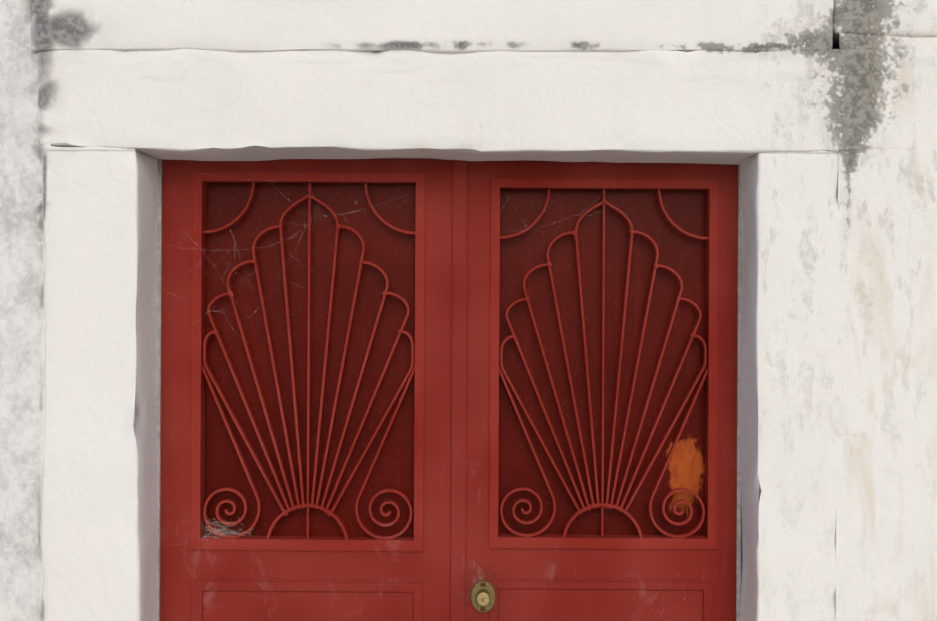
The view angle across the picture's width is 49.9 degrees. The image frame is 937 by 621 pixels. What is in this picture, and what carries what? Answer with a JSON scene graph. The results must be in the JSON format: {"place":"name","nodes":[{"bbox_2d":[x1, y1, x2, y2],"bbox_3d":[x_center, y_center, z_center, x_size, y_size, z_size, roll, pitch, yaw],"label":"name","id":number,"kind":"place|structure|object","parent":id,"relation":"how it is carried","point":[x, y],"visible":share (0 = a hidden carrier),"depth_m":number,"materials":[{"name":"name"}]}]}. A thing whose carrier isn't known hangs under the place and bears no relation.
{"place":"outdoors","nodes":[
{"label":"outdoors","id":0,"kind":"place"},
{"label":"ground","id":1,"kind":"structure","parent":0,"visible":0},
{"bbox_2d":[0,0,50,620],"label":"wall","id":2,"kind":"structure","parent":1,"relation":"on","point":[25,159],"depth_m":2.05,"materials":[{"name":"paint"}]},
{"bbox_2d":[40,146,158,620],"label":"jamb","id":3,"kind":"object","parent":1,"relation":"on","point":[99,520],"visible":0.77,"depth_m":2.04,"materials":[{"name":"stone"}]},
{"bbox_2d":[160,158,737,620],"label":"door leaves","id":4,"kind":"object","parent":3,"relation":"attached to","point":[446,568],"visible":0.94,"depth_m":2.17,"materials":[{"name":"red paint"}]},
{"bbox_2d":[191,172,424,550],"bbox_3d":[-0.346,0.110,2.183,0.501,0.814,0.034,0,0,1],"label":"grille","id":5,"kind":"object","parent":4,"relation":"attached to","point":[346,541],"visible":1,"depth_m":2.17,"materials":[{"name":"red metal"}]},
{"bbox_2d":[162,171,614,544],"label":"cobwebs","id":6,"kind":"object","parent":5,"relation":"on","point":[232,328],"visible":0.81,"depth_m":2.17,"materials":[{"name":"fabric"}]},
{"bbox_2d":[204,183,705,536],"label":"door panels","id":7,"kind":"object","parent":4,"relation":"attached to","point":[389,251],"visible":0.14,"depth_m":2.20,"materials":[{"name":"red metal"}]},
{"bbox_2d":[471,580,494,612],"bbox_3d":[0.031,0.614,2.149,0.053,0.070,0.035,0,0,1],"label":"door lock","id":8,"kind":"object","parent":4,"relation":"attached to","point":[483,596],"visible":1,"depth_m":2.16,"materials":[{"name":"gold metal"}]},
{"bbox_2d":[489,179,718,548],"bbox_3d":[0.291,0.115,2.177,0.488,0.793,0.034,0,0,1],"label":"grille","id":9,"kind":"object","parent":4,"relation":"attached to","point":[667,540],"visible":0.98,"depth_m":2.17,"materials":[{"name":"red metal"}]},
{"bbox_2d":[37,49,912,164],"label":"lintel","id":10,"kind":"structure","parent":3,"relation":"on","point":[697,106],"depth_m":2.04,"materials":[{"name":"stone"}]},
{"bbox_2d":[31,0,833,52],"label":"lintel course","id":11,"kind":"object","parent":10,"relation":"on","point":[452,26],"visible":0.48,"depth_m":2.03,"materials":[{"name":"stone"}]},
{"bbox_2d":[832,0,936,48],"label":"course","id":12,"kind":"object","parent":10,"relation":"on","point":[908,18],"visible":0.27,"depth_m":2.02,"materials":[{"name":"stone"}]},
{"bbox_2d":[156,159,741,620],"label":"door frame","id":13,"kind":"object","parent":1,"relation":"on","point":[738,521],"visible":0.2,"depth_m":2.17,"materials":[{"name":"red wood"}]},
{"bbox_2d":[739,150,843,620],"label":"jamb","id":14,"kind":"object","parent":1,"relation":"on","point":[791,360],"visible":0.73,"depth_m":2.03,"materials":[{"name":"stone"}]},
{"bbox_2d":[836,33,936,620],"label":"wall","id":15,"kind":"structure","parent":1,"relation":"on","point":[886,538],"depth_m":2.03,"materials":[{"name":"paint"}]}
]}

